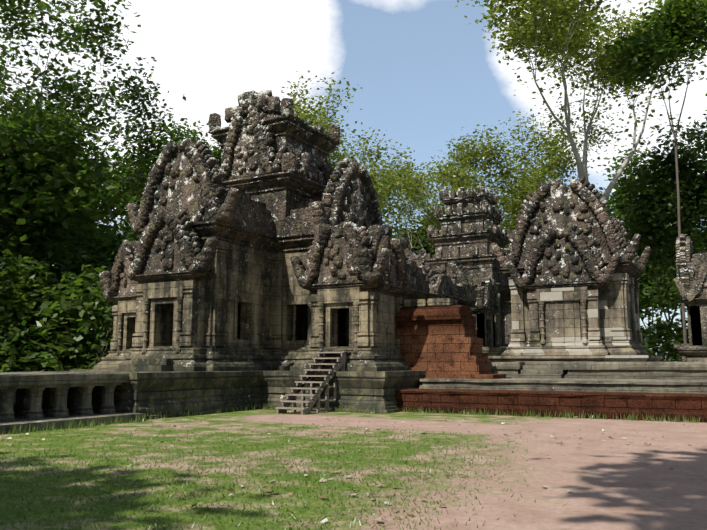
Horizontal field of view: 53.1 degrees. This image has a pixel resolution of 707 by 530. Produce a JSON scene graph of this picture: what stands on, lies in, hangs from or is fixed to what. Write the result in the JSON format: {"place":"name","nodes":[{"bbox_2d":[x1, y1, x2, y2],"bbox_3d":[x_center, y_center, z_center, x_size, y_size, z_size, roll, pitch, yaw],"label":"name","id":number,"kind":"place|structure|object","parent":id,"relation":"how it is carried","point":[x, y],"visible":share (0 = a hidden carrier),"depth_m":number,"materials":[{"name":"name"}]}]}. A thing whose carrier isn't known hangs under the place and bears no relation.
{"place":"outdoors","nodes":[
{"label":"outdoors","id":0,"kind":"place"},
{"bbox_2d":[35,240,426,419],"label":"temple walls","id":1,"kind":"structure","parent":0,"point":[244,326],"depth_m":27.52,"materials":[{"name":"grey stone"}]},
{"bbox_2d":[99,90,412,301],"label":"carved pediments","id":2,"kind":"object","parent":1,"relation":"on","point":[184,189],"visible":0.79,"depth_m":28.70,"materials":[{"name":"grey stone"}]},
{"bbox_2d":[111,98,443,304],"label":"temple roof","id":3,"kind":"structure","parent":1,"relation":"on","point":[273,213],"depth_m":31.48,"materials":[{"name":"grey stone"}]},
{"bbox_2d":[0,409,706,529],"bbox_3d":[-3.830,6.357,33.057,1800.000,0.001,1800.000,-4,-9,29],"label":"ground","id":4,"kind":"structure","parent":0,"point":[618,485],"depth_m":11.44,"materials":[{"name":"green plant"}]},
{"bbox_2d":[0,304,51,370],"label":"bush","id":5,"kind":"object","parent":4,"relation":"on","point":[14,315],"visible":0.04,"depth_m":37.83,"materials":[{"name":"green plant"}]},
{"bbox_2d":[0,252,57,371],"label":"bush","id":6,"kind":"object","parent":4,"relation":"on","point":[20,305],"visible":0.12,"depth_m":37.61,"materials":[{"name":"green plant"}]},
{"bbox_2d":[0,256,77,371],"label":"bush","id":7,"kind":"object","parent":4,"relation":"on","point":[20,315],"visible":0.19,"depth_m":37.57,"materials":[{"name":"green plant"}]},
{"bbox_2d":[0,253,82,371],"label":"bush","id":8,"kind":"object","parent":4,"relation":"on","point":[18,286],"visible":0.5,"depth_m":36.76,"materials":[{"name":"green plant"}]},
{"bbox_2d":[0,309,85,371],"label":"bush","id":9,"kind":"object","parent":4,"relation":"on","point":[11,334],"visible":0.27,"depth_m":36.68,"materials":[{"name":"green plant"}]},
{"bbox_2d":[5,316,102,367],"bbox_3d":[-19.320,5.260,44.102,8.242,5.466,8.302,-4,-9,29],"label":"bush","id":10,"kind":"object","parent":4,"relation":"on","point":[88,351],"visible":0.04,"depth_m":44.25,"materials":[{"name":"green plant"}]},
{"bbox_2d":[0,292,113,370],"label":"bush","id":11,"kind":"object","parent":4,"relation":"on","point":[97,317],"visible":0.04,"depth_m":39.95,"materials":[{"name":"green plant"}]},
{"bbox_2d":[1,245,113,346],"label":"bush","id":12,"kind":"object","parent":4,"relation":"on","point":[63,281],"visible":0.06,"depth_m":47.74,"materials":[{"name":"green plant"}]},
{"bbox_2d":[0,226,130,316],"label":"bush","id":13,"kind":"object","parent":4,"relation":"on","point":[112,252],"visible":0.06,"depth_m":52.02,"materials":[{"name":"green plant"}]},
{"bbox_2d":[0,94,134,278],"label":"tree","id":14,"kind":"object","parent":4,"relation":"on","point":[51,201],"visible":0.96,"depth_m":41.37,"materials":[{"name":"green plant"}]},
{"bbox_2d":[20,264,114,371],"bbox_3d":[-14.125,3.515,37.705,7.236,7.148,7.178,-4,-9,29],"label":"bush","id":15,"kind":"object","parent":4,"relation":"on","point":[65,306],"visible":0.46,"depth_m":36.10,"materials":[{"name":"green plant"}]},
{"bbox_2d":[0,73,139,225],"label":"tree","id":16,"kind":"object","parent":4,"relation":"on","point":[66,118],"visible":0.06,"depth_m":62.35,"materials":[{"name":"green plant"}]},
{"bbox_2d":[0,372,143,433],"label":"balustrade","id":17,"kind":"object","parent":4,"relation":"on","point":[31,400],"visible":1,"depth_m":20.29,"materials":[{"name":"stone"}]},
{"bbox_2d":[29,206,139,359],"bbox_3d":[-21.106,2.036,56.459,15.324,15.595,17.530,-4,-9,29],"label":"bush","id":18,"kind":"object","parent":4,"relation":"on","point":[115,228],"visible":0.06,"depth_m":52.74,"materials":[{"name":"green plant"}]},
{"bbox_2d":[0,0,185,223],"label":"tree","id":19,"kind":"object","parent":4,"relation":"on","point":[62,87],"visible":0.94,"depth_m":46.92,"materials":[{"name":"green plant"}]},
{"bbox_2d":[74,140,157,240],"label":"tree","id":20,"kind":"object","parent":4,"relation":"on","point":[136,195],"visible":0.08,"depth_m":74.62,"materials":[{"name":"green plant"}]},
{"bbox_2d":[113,216,137,240],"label":"tree","id":21,"kind":"object","parent":4,"relation":"on","point":[136,239],"depth_m":86.78,"materials":[{"name":"green plant"}]},
{"bbox_2d":[138,110,221,189],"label":"tree","id":22,"kind":"object","parent":4,"relation":"on","point":[216,154],"visible":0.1,"depth_m":66.05,"materials":[{"name":"green plant"}]},
{"bbox_2d":[280,70,342,161],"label":"tree","id":23,"kind":"object","parent":4,"relation":"on","point":[294,95],"visible":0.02,"depth_m":75.40,"materials":[{"name":"green plant"}]},
{"bbox_2d":[275,352,350,414],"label":"wooden stairs","id":24,"kind":"structure","parent":4,"relation":"on","point":[328,379],"depth_m":25.75,"materials":[{"name":"grey wood"}]},
{"bbox_2d":[294,69,401,169],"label":"tree","id":25,"kind":"object","parent":4,"relation":"on","point":[313,117],"visible":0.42,"depth_m":71.69,"materials":[{"name":"green plant"}]},
{"bbox_2d":[7,408,692,529],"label":"fallen leaves","id":26,"kind":"object","parent":4,"relation":"on","point":[320,496],"visible":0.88,"depth_m":11.33,"materials":[{"name":"brown plant"}]},
{"bbox_2d":[327,133,374,170],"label":"tree","id":27,"kind":"object","parent":4,"relation":"on","point":[346,156],"visible":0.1,"depth_m":82.10,"materials":[{"name":"green plant"}]},
{"bbox_2d":[0,402,703,529],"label":"grass tufts","id":28,"kind":"object","parent":4,"relation":"on","point":[108,422],"visible":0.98,"depth_m":10.95,"materials":[{"name":"green plant"}]},
{"bbox_2d":[330,154,400,224],"bbox_3d":[0.858,0.478,66.674,11.667,21.488,12.922,-4,-9,29],"label":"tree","id":29,"kind":"object","parent":4,"relation":"on","point":[376,181],"visible":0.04,"depth_m":64.33,"materials":[{"name":"green plant"}]},
{"bbox_2d":[354,140,441,239],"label":"tree","id":30,"kind":"object","parent":4,"relation":"on","point":[409,185],"visible":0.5,"depth_m":76.36,"materials":[{"name":"green plant"}]},
{"bbox_2d":[109,305,706,422],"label":"laterite wall","id":31,"kind":"structure","parent":4,"relation":"on","point":[440,342],"depth_m":25.39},
{"bbox_2d":[404,298,457,306],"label":"wall top blocks","id":32,"kind":"structure","parent":31,"relation":"on","point":[430,302],"depth_m":29.16,"materials":[{"name":"stone"}]},
{"bbox_2d":[382,159,444,254],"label":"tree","id":33,"kind":"object","parent":4,"relation":"on","point":[426,214],"visible":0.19,"depth_m":103.12,"materials":[{"name":"green plant"}]},
{"bbox_2d":[390,205,440,255],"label":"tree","id":34,"kind":"object","parent":4,"relation":"on","point":[423,232],"visible":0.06,"depth_m":112.56,"materials":[{"name":"green plant"}]},
{"bbox_2d":[378,142,482,251],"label":"tree","id":35,"kind":"object","parent":4,"relation":"on","point":[437,176],"visible":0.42,"depth_m":84.82,"materials":[{"name":"green plant"}]},
{"bbox_2d":[185,411,687,514],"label":"fallen leaves","id":36,"kind":"object","parent":4,"relation":"on","point":[515,432],"visible":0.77,"depth_m":15.25,"materials":[{"name":"brown plant"}]},
{"bbox_2d":[413,162,505,245],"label":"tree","id":37,"kind":"object","parent":4,"relation":"on","point":[433,218],"visible":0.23,"depth_m":99.33,"materials":[{"name":"green plant"}]},
{"bbox_2d":[411,120,530,230],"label":"tree","id":38,"kind":"object","parent":4,"relation":"on","point":[488,158],"visible":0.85,"depth_m":76.69,"materials":[{"name":"green plant"}]},
{"bbox_2d":[450,160,542,244],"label":"tree","id":39,"kind":"object","parent":4,"relation":"on","point":[520,195],"visible":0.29,"depth_m":89.68,"materials":[{"name":"green plant"}]},
{"bbox_2d":[490,151,570,247],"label":"tree","id":40,"kind":"object","parent":4,"relation":"on","point":[510,226],"visible":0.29,"depth_m":94.33,"materials":[{"name":"green plant"}]},
{"bbox_2d":[493,99,626,199],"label":"tree","id":41,"kind":"object","parent":4,"relation":"on","point":[552,164],"visible":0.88,"depth_m":76.87,"materials":[{"name":"green plant"}]},
{"bbox_2d":[455,0,706,201],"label":"tree","id":42,"kind":"object","parent":4,"relation":"on","point":[560,32],"visible":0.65,"depth_m":60.38,"materials":[{"name":"green plant"}]},
{"bbox_2d":[595,0,706,343],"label":"tree","id":43,"kind":"object","parent":4,"relation":"on","point":[681,30],"visible":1,"depth_m":53.75,"materials":[{"name":"green plant"}]},
{"bbox_2d":[596,143,706,347],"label":"tree","id":44,"kind":"object","parent":4,"relation":"on","point":[613,200],"visible":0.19,"depth_m":85.22,"materials":[{"name":"green plant"}]},
{"bbox_2d":[628,240,686,342],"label":"tree","id":45,"kind":"object","parent":4,"relation":"on","point":[671,297],"visible":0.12,"depth_m":110.69,"materials":[{"name":"green plant"}]},
{"bbox_2d":[609,110,706,278],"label":"tree","id":46,"kind":"object","parent":4,"relation":"on","point":[658,204],"visible":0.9,"depth_m":68.92,"materials":[{"name":"green plant"}]},
{"bbox_2d":[637,260,686,322],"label":"tree","id":47,"kind":"object","parent":4,"relation":"on","point":[641,280],"visible":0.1,"depth_m":111.25,"materials":[{"name":"green plant"}]},
{"bbox_2d":[640,318,688,361],"bbox_3d":[28.013,7.860,64.589,6.870,5.933,6.827,-4,-9,29],"label":"bush","id":48,"kind":"object","parent":4,"relation":"on","point":[662,330],"visible":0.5,"depth_m":63.64,"materials":[{"name":"green plant"}]},
{"bbox_2d":[647,317,688,361],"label":"bush","id":49,"kind":"object","parent":4,"relation":"on","point":[677,322],"visible":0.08,"depth_m":72.10,"materials":[{"name":"green plant"}]},
{"bbox_2d":[648,234,702,332],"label":"tree","id":50,"kind":"object","parent":4,"relation":"on","point":[675,296],"depth_m":119.03,"materials":[{"name":"green plant"}]},
{"bbox_2d":[665,318,688,361],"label":"bush","id":51,"kind":"object","parent":4,"relation":"on","point":[674,357],"visible":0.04,"depth_m":69.45,"materials":[{"name":"green plant"}]},
{"bbox_2d":[673,108,706,252],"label":"tree","id":52,"kind":"object","parent":4,"relation":"on","point":[700,144],"visible":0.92,"depth_m":61.07,"materials":[{"name":"green plant"}]},
{"bbox_2d":[0,0,706,357],"label":"sky","id":53,"kind":"structure","parent":0,"point":[425,73],"materials":[{"name":"white"}]},
{"bbox_2d":[419,361,706,393],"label":"terrace","id":54,"kind":"structure","parent":0,"point":[645,377],"depth_m":26.47,"materials":[{"name":"stone"}]},
{"bbox_2d":[404,185,511,361],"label":"sanctuary","id":55,"kind":"structure","parent":54,"relation":"on","point":[461,265],"depth_m":55.64,"materials":[{"name":"grey stone"}]},
{"bbox_2d":[673,234,706,361],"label":"temple building","id":56,"kind":"structure","parent":54,"relation":"on","point":[690,280],"depth_m":39.26,"materials":[{"name":"grey stone"}]},
{"bbox_2d":[488,273,662,361],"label":"library walls","id":57,"kind":"structure","parent":0,"point":[602,324],"depth_m":32.41,"materials":[{"name":"beige stone"}]},
{"bbox_2d":[493,176,651,289],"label":"library pediments","id":58,"kind":"object","parent":57,"relation":"on","point":[574,232],"visible":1,"depth_m":33.20,"materials":[{"name":"grey stone"}]},
{"bbox_2d":[500,260,644,292],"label":"cornice","id":59,"kind":"structure","parent":57,"relation":"on","point":[630,268],"depth_m":32.73,"materials":[{"name":"grey stone"}]}
]}

